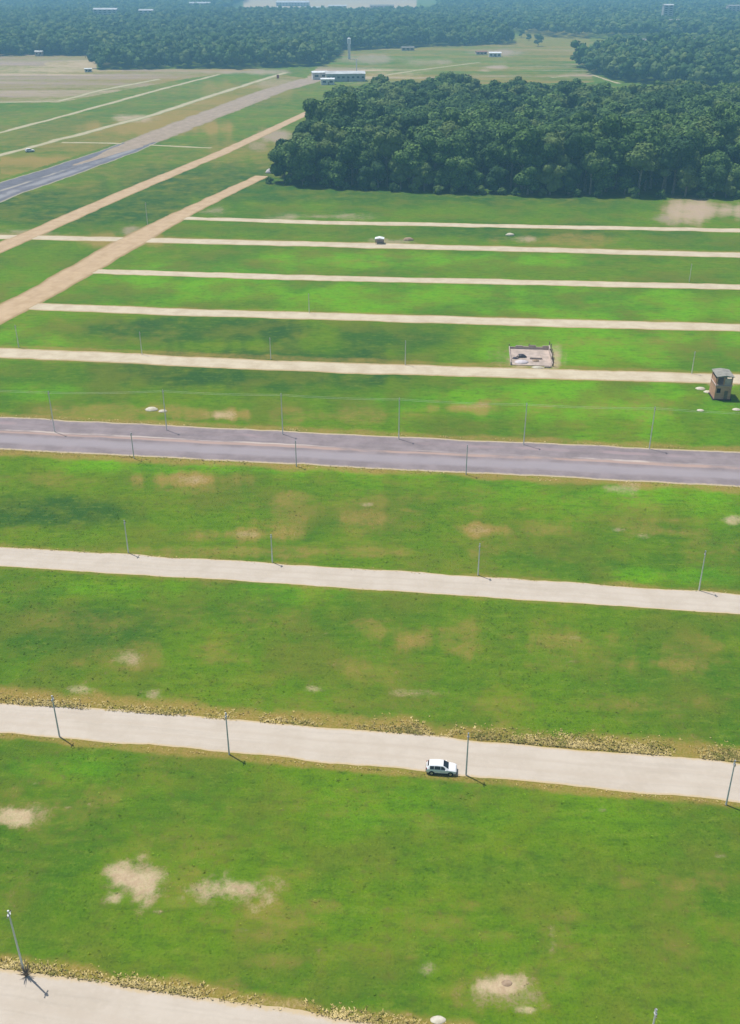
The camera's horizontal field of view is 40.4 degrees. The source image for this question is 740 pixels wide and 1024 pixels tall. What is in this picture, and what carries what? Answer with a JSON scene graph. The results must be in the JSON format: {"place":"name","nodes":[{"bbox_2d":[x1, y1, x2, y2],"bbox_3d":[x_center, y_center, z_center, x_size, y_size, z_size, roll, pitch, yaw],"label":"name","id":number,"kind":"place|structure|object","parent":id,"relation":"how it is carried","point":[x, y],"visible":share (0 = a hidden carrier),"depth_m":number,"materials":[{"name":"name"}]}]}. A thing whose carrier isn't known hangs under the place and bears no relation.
{"place":"outdoors","nodes":[
{"label":"outdoors","id":0,"kind":"place"},
{"bbox_2d":[0,79,160,102],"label":"pale track","id":1,"kind":"structure","parent":0,"point":[84,94],"depth_m":844.45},
{"bbox_2d":[92,8,118,15],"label":"distant building","id":2,"kind":"structure","parent":0,"point":[105,11],"depth_m":1872.87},
{"bbox_2d":[0,74,221,132],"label":"pale track","id":3,"kind":"structure","parent":0,"point":[72,113],"depth_m":767.53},
{"bbox_2d":[0,176,267,324],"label":"dirt track","id":4,"kind":"structure","parent":0,"point":[66,278],"depth_m":361.91,"materials":[{"name":"soil"}]},
{"bbox_2d":[62,142,212,147],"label":"pale track","id":5,"kind":"structure","parent":0,"point":[151,145],"depth_m":599.15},
{"bbox_2d":[0,72,286,156],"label":"pale track","id":6,"kind":"structure","parent":0,"point":[140,118],"depth_m":703.24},
{"bbox_2d":[0,112,304,252],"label":"dirt track","id":7,"kind":"structure","parent":0,"point":[40,230],"depth_m":464.30,"materials":[{"name":"soil"}]},
{"bbox_2d":[0,968,375,1023],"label":"sand road","id":8,"kind":"structure","parent":0,"point":[33,998],"depth_m":101.16,"materials":[{"name":"sand"}]},
{"bbox_2d":[73,79,320,165],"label":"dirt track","id":9,"kind":"structure","parent":0,"point":[176,128],"depth_m":694.08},
{"bbox_2d":[276,1,309,5],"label":"distant building","id":10,"kind":"structure","parent":0,"point":[294,3],"depth_m":2755.26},
{"bbox_2d":[325,71,365,81],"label":"long building","id":11,"kind":"structure","parent":0,"point":[346,76],"depth_m":924.63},
{"bbox_2d":[0,0,739,1023],"bbox_3d":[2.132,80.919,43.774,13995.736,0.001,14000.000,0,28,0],"label":"ground","id":12,"kind":"structure","parent":0,"point":[34,86],"depth_m":170.06,"materials":[{"name":"plant"}]},
{"bbox_2d":[7,910,24,972],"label":"utility pole","id":13,"kind":"object","parent":12,"relation":"on","point":[17,946],"visible":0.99,"depth_m":102.09,"materials":[{"name":"metal"}]},
{"bbox_2d":[48,391,54,431],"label":"utility pole","id":14,"kind":"object","parent":12,"relation":"on","point":[51,412],"visible":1,"depth_m":224.34,"materials":[{"name":"metal"}]},
{"bbox_2d":[0,390,735,413],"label":"overhead wire","id":15,"kind":"object","parent":14,"relation":"attached to","point":[375,398],"visible":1,"depth_m":219.53,"materials":[{"name":"metal"}]},
{"bbox_2d":[0,142,156,201],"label":"asphalt avenue","id":16,"kind":"object","parent":12,"relation":"on","point":[11,188],"visible":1,"depth_m":511.63,"materials":[{"name":"asphalt"}]},
{"bbox_2d":[267,144,292,181],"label":"forest tree","id":17,"kind":"object","parent":12,"relation":"on","point":[276,154],"visible":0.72,"depth_m":482.76,"materials":[{"name":"green plant"}]},
{"bbox_2d":[284,138,317,184],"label":"forest tree","id":18,"kind":"object","parent":12,"relation":"on","point":[300,156],"visible":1,"depth_m":474.59,"materials":[{"name":"green plant"}]},
{"bbox_2d":[302,98,324,122],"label":"forest tree","id":19,"kind":"object","parent":12,"relation":"on","point":[309,105],"visible":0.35,"depth_m":520.96,"materials":[{"name":"green plant"}]},
{"bbox_2d":[307,137,326,181],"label":"forest tree","id":20,"kind":"object","parent":12,"relation":"on","point":[320,154],"visible":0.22,"depth_m":480.88,"materials":[{"name":"green plant"}]},
{"bbox_2d":[316,156,335,182],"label":"forest tree","id":21,"kind":"object","parent":12,"relation":"on","point":[324,164],"visible":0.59,"depth_m":475.55,"materials":[{"name":"green plant"}]},
{"bbox_2d":[311,121,351,181],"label":"forest tree","id":22,"kind":"object","parent":12,"relation":"on","point":[331,138],"visible":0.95,"depth_m":477.06,"materials":[{"name":"green plant"}]},
{"bbox_2d":[315,91,358,119],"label":"forest tree","id":23,"kind":"object","parent":12,"relation":"on","point":[346,103],"visible":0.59,"depth_m":516.77,"materials":[{"name":"green plant"}]},
{"bbox_2d":[327,161,348,187],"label":"forest tree","id":24,"kind":"object","parent":12,"relation":"on","point":[336,174],"visible":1,"depth_m":472.35,"materials":[{"name":"green plant"}]},
{"bbox_2d":[319,113,362,136],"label":"forest tree","id":25,"kind":"object","parent":12,"relation":"on","point":[337,120],"visible":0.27,"depth_m":497.07,"materials":[{"name":"green plant"}]},
{"bbox_2d":[334,135,370,184],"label":"forest tree","id":26,"kind":"object","parent":12,"relation":"on","point":[351,148],"visible":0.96,"depth_m":472.03,"materials":[{"name":"green plant"}]},
{"bbox_2d":[349,126,371,143],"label":"forest tree","id":27,"kind":"object","parent":12,"relation":"on","point":[357,131],"visible":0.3,"depth_m":491.08,"materials":[{"name":"green plant"}]},
{"bbox_2d":[354,165,374,187],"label":"forest tree","id":28,"kind":"object","parent":12,"relation":"on","point":[364,175],"visible":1,"depth_m":470.33,"materials":[{"name":"green plant"}]},
{"bbox_2d":[351,109,377,119],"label":"forest tree","id":29,"kind":"object","parent":12,"relation":"on","point":[368,114],"visible":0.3,"depth_m":527.17,"materials":[{"name":"green plant"}]},
{"bbox_2d":[353,115,376,127],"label":"forest tree","id":30,"kind":"object","parent":12,"relation":"on","point":[362,122],"visible":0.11,"depth_m":513.42,"materials":[{"name":"green plant"}]},
{"bbox_2d":[351,148,381,168],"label":"forest tree","id":31,"kind":"object","parent":12,"relation":"on","point":[366,157],"visible":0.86,"depth_m":474.16,"materials":[{"name":"green plant"}]},
{"bbox_2d":[0,4,739,83],"bbox_3d":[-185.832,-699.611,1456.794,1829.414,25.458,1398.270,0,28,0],"label":"distant wood","id":32,"kind":"object","parent":12,"relation":"on","point":[230,36],"visible":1,"depth_m":1207.73,"materials":[{"name":"green plant"}]},
{"bbox_2d":[0,415,739,1023],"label":"dry weeds","id":33,"kind":"object","parent":12,"relation":"on","point":[604,745],"visible":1,"depth_m":135.01,"materials":[{"name":"plant"}]},
{"bbox_2d":[0,417,739,486],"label":"asphalt avenue","id":34,"kind":"object","parent":12,"relation":"on","point":[672,466],"visible":1,"depth_m":217.43,"materials":[{"name":"asphalt"}]},
{"bbox_2d":[0,0,739,34],"bbox_3d":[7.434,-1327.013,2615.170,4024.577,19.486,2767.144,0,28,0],"label":"distant forest","id":35,"kind":"object","parent":12,"relation":"on","point":[699,17],"visible":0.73,"depth_m":1962.95,"materials":[{"name":"green plant"}]},
{"bbox_2d":[364,124,383,135],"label":"forest tree","id":36,"kind":"object","parent":12,"relation":"on","point":[370,129],"visible":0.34,"depth_m":497.03,"materials":[{"name":"green plant"}]},
{"bbox_2d":[369,160,387,187],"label":"forest tree","id":37,"kind":"object","parent":12,"relation":"on","point":[379,167],"visible":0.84,"depth_m":472.00,"materials":[{"name":"green plant"}]},
{"bbox_2d":[373,129,401,186],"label":"forest tree","id":38,"kind":"object","parent":12,"relation":"on","point":[387,145],"visible":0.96,"depth_m":469.59,"materials":[{"name":"green plant"}]},
{"bbox_2d":[385,115,402,130],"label":"forest tree","id":39,"kind":"object","parent":12,"relation":"on","point":[391,121],"visible":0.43,"depth_m":520.43,"materials":[{"name":"green plant"}]},
{"bbox_2d":[388,159,414,189],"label":"forest tree","id":40,"kind":"object","parent":12,"relation":"on","point":[400,173],"visible":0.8,"depth_m":468.58,"materials":[{"name":"green plant"}]},
{"bbox_2d":[391,143,429,183],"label":"forest tree","id":41,"kind":"object","parent":12,"relation":"on","point":[413,156],"visible":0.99,"depth_m":463.99,"materials":[{"name":"green plant"}]},
{"bbox_2d":[399,114,428,134],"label":"forest tree","id":42,"kind":"object","parent":12,"relation":"on","point":[407,121],"visible":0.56,"depth_m":501.33,"materials":[{"name":"green plant"}]},
{"bbox_2d":[411,162,435,190],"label":"forest tree","id":43,"kind":"object","parent":12,"relation":"on","point":[423,173],"visible":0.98,"depth_m":465.47,"materials":[{"name":"green plant"}]},
{"bbox_2d":[405,124,444,139],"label":"forest tree","id":44,"kind":"object","parent":12,"relation":"on","point":[412,132],"visible":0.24,"depth_m":476.43,"materials":[{"name":"green plant"}]},
{"bbox_2d":[418,135,453,185],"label":"forest tree","id":45,"kind":"object","parent":12,"relation":"on","point":[437,156],"visible":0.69,"depth_m":462.95,"materials":[{"name":"green plant"}]},
{"bbox_2d":[431,167,450,191],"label":"forest tree","id":46,"kind":"object","parent":12,"relation":"on","point":[440,179],"visible":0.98,"depth_m":464.76,"materials":[{"name":"green plant"}]},
{"bbox_2d":[437,120,460,137],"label":"forest tree","id":47,"kind":"object","parent":12,"relation":"on","point":[447,128],"visible":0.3,"depth_m":478.88,"materials":[{"name":"green plant"}]},
{"bbox_2d":[435,134,475,186],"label":"forest tree","id":48,"kind":"object","parent":12,"relation":"on","point":[445,144],"visible":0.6,"depth_m":464.77,"materials":[{"name":"green plant"}]},
{"bbox_2d":[441,156,473,191],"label":"forest tree","id":49,"kind":"object","parent":12,"relation":"on","point":[457,169],"visible":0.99,"depth_m":462.19,"materials":[{"name":"green plant"}]},
{"bbox_2d":[451,129,472,153],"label":"forest tree","id":50,"kind":"object","parent":12,"relation":"on","point":[461,133],"visible":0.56,"depth_m":468.62,"materials":[{"name":"green plant"}]},
{"bbox_2d":[441,109,485,127],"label":"forest tree","id":51,"kind":"object","parent":12,"relation":"on","point":[460,119],"visible":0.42,"depth_m":492.53,"materials":[{"name":"green plant"}]},
{"bbox_2d":[466,169,483,192],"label":"forest tree","id":52,"kind":"object","parent":12,"relation":"on","point":[476,177],"visible":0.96,"depth_m":463.62,"materials":[{"name":"green plant"}]},
{"bbox_2d":[465,127,498,180],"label":"forest tree","id":53,"kind":"object","parent":12,"relation":"on","point":[481,138],"visible":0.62,"depth_m":474.18,"materials":[{"name":"green plant"}]},
{"bbox_2d":[471,103,496,119],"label":"forest tree","id":54,"kind":"object","parent":12,"relation":"on","point":[482,111],"visible":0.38,"depth_m":510.09,"materials":[{"name":"green plant"}]},
{"bbox_2d":[479,141,504,168],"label":"forest tree","id":55,"kind":"object","parent":12,"relation":"on","point":[487,152],"visible":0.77,"depth_m":469.01,"materials":[{"name":"green plant"}]},
{"bbox_2d":[472,107,515,120],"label":"forest tree","id":56,"kind":"object","parent":12,"relation":"on","point":[500,114],"visible":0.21,"depth_m":510.59,"materials":[{"name":"green plant"}]},
{"bbox_2d":[484,165,508,191],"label":"forest tree","id":57,"kind":"object","parent":12,"relation":"on","point":[495,179],"visible":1,"depth_m":462.86,"materials":[{"name":"green plant"}]},
{"bbox_2d":[494,142,520,188],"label":"forest tree","id":58,"kind":"object","parent":12,"relation":"on","point":[502,150],"visible":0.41,"depth_m":464.94,"materials":[{"name":"green plant"}]},
{"bbox_2d":[495,121,544,186],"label":"forest tree","id":59,"kind":"object","parent":12,"relation":"on","point":[505,134],"visible":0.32,"depth_m":465.24,"materials":[{"name":"green plant"}]},
{"bbox_2d":[305,71,739,125],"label":"wood canopy","id":60,"kind":"object","parent":12,"relation":"on","point":[536,103],"visible":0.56,"depth_m":609.65,"materials":[{"name":"green plant"}]},
{"bbox_2d":[507,127,542,191],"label":"forest tree","id":61,"kind":"object","parent":12,"relation":"on","point":[520,141],"visible":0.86,"depth_m":454.61,"materials":[{"name":"green plant"}]},
{"bbox_2d":[513,165,542,194],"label":"forest tree","id":62,"kind":"object","parent":12,"relation":"on","point":[527,175],"visible":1,"depth_m":457.12,"materials":[{"name":"green plant"}]},
{"bbox_2d":[509,341,553,366],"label":"building plot","id":63,"kind":"object","parent":12,"relation":"on","point":[543,355],"visible":1,"depth_m":270.97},
{"bbox_2d":[516,139,557,191],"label":"forest tree","id":64,"kind":"object","parent":12,"relation":"on","point":[540,152],"visible":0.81,"depth_m":455.01,"materials":[{"name":"green plant"}]},
{"bbox_2d":[537,124,559,133],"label":"forest tree","id":65,"kind":"object","parent":12,"relation":"on","point":[546,129],"visible":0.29,"depth_m":479.57,"materials":[{"name":"green plant"}]},
{"bbox_2d":[536,162,566,194],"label":"forest tree","id":66,"kind":"object","parent":12,"relation":"on","point":[551,175],"visible":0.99,"depth_m":456.23,"materials":[{"name":"green plant"}]},
{"bbox_2d":[544,136,571,190],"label":"forest tree","id":67,"kind":"object","parent":12,"relation":"on","point":[558,158],"visible":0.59,"depth_m":460.08,"materials":[{"name":"green plant"}]},
{"bbox_2d":[561,162,583,193],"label":"forest tree","id":68,"kind":"object","parent":12,"relation":"on","point":[571,179],"visible":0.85,"depth_m":458.08,"materials":[{"name":"green plant"}]},
{"bbox_2d":[560,128,586,163],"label":"forest tree","id":69,"kind":"object","parent":12,"relation":"on","point":[572,141],"visible":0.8,"depth_m":457.54,"materials":[{"name":"green plant"}]},
{"bbox_2d":[569,110,596,124],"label":"forest tree","id":70,"kind":"object","parent":12,"relation":"on","point":[582,116],"visible":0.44,"depth_m":497.85,"materials":[{"name":"green plant"}]},
{"bbox_2d":[578,121,607,138],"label":"forest tree","id":71,"kind":"object","parent":12,"relation":"on","point":[592,127],"visible":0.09,"depth_m":472.98,"materials":[{"name":"green plant"}]},
{"bbox_2d":[577,131,609,190],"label":"forest tree","id":72,"kind":"object","parent":12,"relation":"on","point":[588,140],"visible":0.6,"depth_m":456.20,"materials":[{"name":"green plant"}]},
{"bbox_2d":[578,148,610,194],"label":"forest tree","id":73,"kind":"object","parent":12,"relation":"on","point":[591,162],"visible":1,"depth_m":453.63,"materials":[{"name":"green plant"}]},
{"bbox_2d":[586,162,618,191],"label":"forest tree","id":74,"kind":"object","parent":12,"relation":"on","point":[602,179],"visible":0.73,"depth_m":457.56,"materials":[{"name":"green plant"}]},
{"bbox_2d":[592,135,627,191],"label":"forest tree","id":75,"kind":"object","parent":12,"relation":"on","point":[609,146],"visible":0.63,"depth_m":455.66,"materials":[{"name":"green plant"}]},
{"bbox_2d":[599,113,646,189],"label":"forest tree","id":76,"kind":"object","parent":12,"relation":"on","point":[619,127],"visible":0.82,"depth_m":457.49,"materials":[{"name":"green plant"}]},
{"bbox_2d":[617,174,634,194],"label":"forest tree","id":77,"kind":"object","parent":12,"relation":"on","point":[625,181],"visible":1,"depth_m":459.48,"materials":[{"name":"green plant"}]},
{"bbox_2d":[616,151,649,185],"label":"forest tree","id":78,"kind":"object","parent":12,"relation":"on","point":[633,173],"visible":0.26,"depth_m":463.06,"materials":[{"name":"green plant"}]},
{"bbox_2d":[624,141,659,194],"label":"forest tree","id":79,"kind":"object","parent":12,"relation":"on","point":[642,156],"visible":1,"depth_m":451.32,"materials":[{"name":"green plant"}]},
{"bbox_2d":[629,125,674,190],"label":"forest tree","id":80,"kind":"object","parent":12,"relation":"on","point":[656,139],"visible":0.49,"depth_m":457.06,"materials":[{"name":"green plant"}]},
{"bbox_2d":[648,113,674,127],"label":"forest tree","id":81,"kind":"object","parent":12,"relation":"on","point":[663,119],"visible":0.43,"depth_m":498.68,"materials":[{"name":"green plant"}]},
{"bbox_2d":[649,170,677,187],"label":"forest tree","id":82,"kind":"object","parent":12,"relation":"on","point":[656,176],"visible":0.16,"depth_m":471.20,"materials":[{"name":"green plant"}]},
{"bbox_2d":[654,157,674,188],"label":"forest tree","id":83,"kind":"object","parent":12,"relation":"on","point":[663,172],"visible":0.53,"depth_m":457.22,"materials":[{"name":"green plant"}]},
{"bbox_2d":[661,4,673,16],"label":"distant building","id":84,"kind":"structure","parent":12,"relation":"on","point":[667,9],"depth_m":1785.20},
{"bbox_2d":[658,135,697,193],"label":"forest tree","id":85,"kind":"object","parent":12,"relation":"on","point":[677,151],"visible":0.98,"depth_m":452.80,"materials":[{"name":"green plant"}]},
{"bbox_2d":[676,164,699,196],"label":"forest tree","id":86,"kind":"object","parent":12,"relation":"on","point":[688,179],"visible":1,"depth_m":453.38,"materials":[{"name":"green plant"}]},
{"bbox_2d":[669,115,709,132],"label":"forest tree","id":87,"kind":"object","parent":12,"relation":"on","point":[681,123],"visible":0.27,"depth_m":479.81,"materials":[{"name":"green plant"}]},
{"bbox_2d":[678,124,711,154],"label":"forest tree","id":88,"kind":"object","parent":12,"relation":"on","point":[699,137],"visible":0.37,"depth_m":461.71,"materials":[{"name":"green plant"}]},
{"bbox_2d":[678,121,726,141],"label":"forest tree","id":89,"kind":"object","parent":12,"relation":"on","point":[713,133],"visible":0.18,"depth_m":469.73,"materials":[{"name":"green plant"}]},
{"bbox_2d":[697,165,715,192],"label":"forest tree","id":90,"kind":"object","parent":12,"relation":"on","point":[703,178],"visible":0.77,"depth_m":454.75,"materials":[{"name":"green plant"}]},
{"bbox_2d":[702,136,725,188],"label":"forest tree","id":91,"kind":"object","parent":12,"relation":"on","point":[716,142],"visible":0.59,"depth_m":461.12,"materials":[{"name":"green plant"}]},
{"bbox_2d":[704,164,727,196],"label":"forest tree","id":92,"kind":"object","parent":12,"relation":"on","point":[719,173],"visible":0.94,"depth_m":452.01,"materials":[{"name":"green plant"}]},
{"bbox_2d":[700,149,733,175],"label":"forest tree","id":93,"kind":"object","parent":12,"relation":"on","point":[717,157],"visible":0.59,"depth_m":455.42,"materials":[{"name":"green plant"}]},
{"bbox_2d":[711,118,737,135],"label":"forest tree","id":94,"kind":"object","parent":12,"relation":"on","point":[725,126],"visible":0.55,"depth_m":469.12,"materials":[{"name":"green plant"}]},
{"bbox_2d":[713,101,739,126],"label":"forest tree","id":95,"kind":"object","parent":12,"relation":"on","point":[723,110],"visible":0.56,"depth_m":495.91,"materials":[{"name":"green plant"}]},
{"bbox_2d":[719,142,739,163],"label":"forest tree","id":96,"kind":"object","parent":12,"relation":"on","point":[733,151],"visible":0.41,"depth_m":463.68,"materials":[{"name":"green plant"}]},
{"bbox_2d":[722,175,736,197],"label":"forest tree","id":97,"kind":"object","parent":12,"relation":"on","point":[729,189],"visible":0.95,"depth_m":453.28,"materials":[{"name":"green plant"}]},
{"bbox_2d":[724,126,739,159],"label":"forest tree","id":98,"kind":"object","parent":12,"relation":"on","point":[732,137],"visible":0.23,"depth_m":469.88,"materials":[{"name":"green plant"}]},
{"bbox_2d":[728,163,739,189],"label":"forest tree","id":99,"kind":"object","parent":12,"relation":"on","point":[734,172],"visible":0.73,"depth_m":454.83,"materials":[{"name":"green plant"}]},
{"bbox_2d":[0,703,739,802],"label":"sand road","id":100,"kind":"structure","parent":0,"point":[660,775],"depth_m":134.55,"materials":[{"name":"sand"}]},
{"bbox_2d":[426,759,456,775],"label":"parked car","id":101,"kind":"object","parent":100,"relation":"on","point":[437,766],"visible":1,"depth_m":130.01,"materials":[{"name":"paint"}]},
{"bbox_2d":[0,547,739,613],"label":"sand road","id":102,"kind":"structure","parent":0,"point":[459,585],"depth_m":171.96,"materials":[{"name":"sand"}]},
{"bbox_2d":[0,348,739,383],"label":"sandy track","id":103,"kind":"structure","parent":0,"point":[342,367],"depth_m":262.57,"materials":[{"name":"sand"}]},
{"bbox_2d":[0,235,739,257],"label":"sandy track","id":104,"kind":"structure","parent":0,"point":[429,247],"depth_m":377.56,"materials":[{"name":"sand"}]},
{"bbox_2d":[29,303,739,331],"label":"sandy track","id":105,"kind":"structure","parent":0,"point":[608,324],"depth_m":300.00,"materials":[{"name":"sand"}]},
{"bbox_2d":[93,269,739,289],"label":"sandy track","id":106,"kind":"structure","parent":0,"point":[432,280],"depth_m":336.50,"materials":[{"name":"sand"}]},
{"bbox_2d":[165,216,739,231],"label":"sandy track","id":107,"kind":"structure","parent":0,"point":[474,225],"depth_m":408.38,"materials":[{"name":"sand"}]},
{"bbox_2d":[708,368,734,400],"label":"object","id":108,"kind":"structure","parent":0,"point":[721,385],"depth_m":242.92,"materials":[{"name":"concrete"}]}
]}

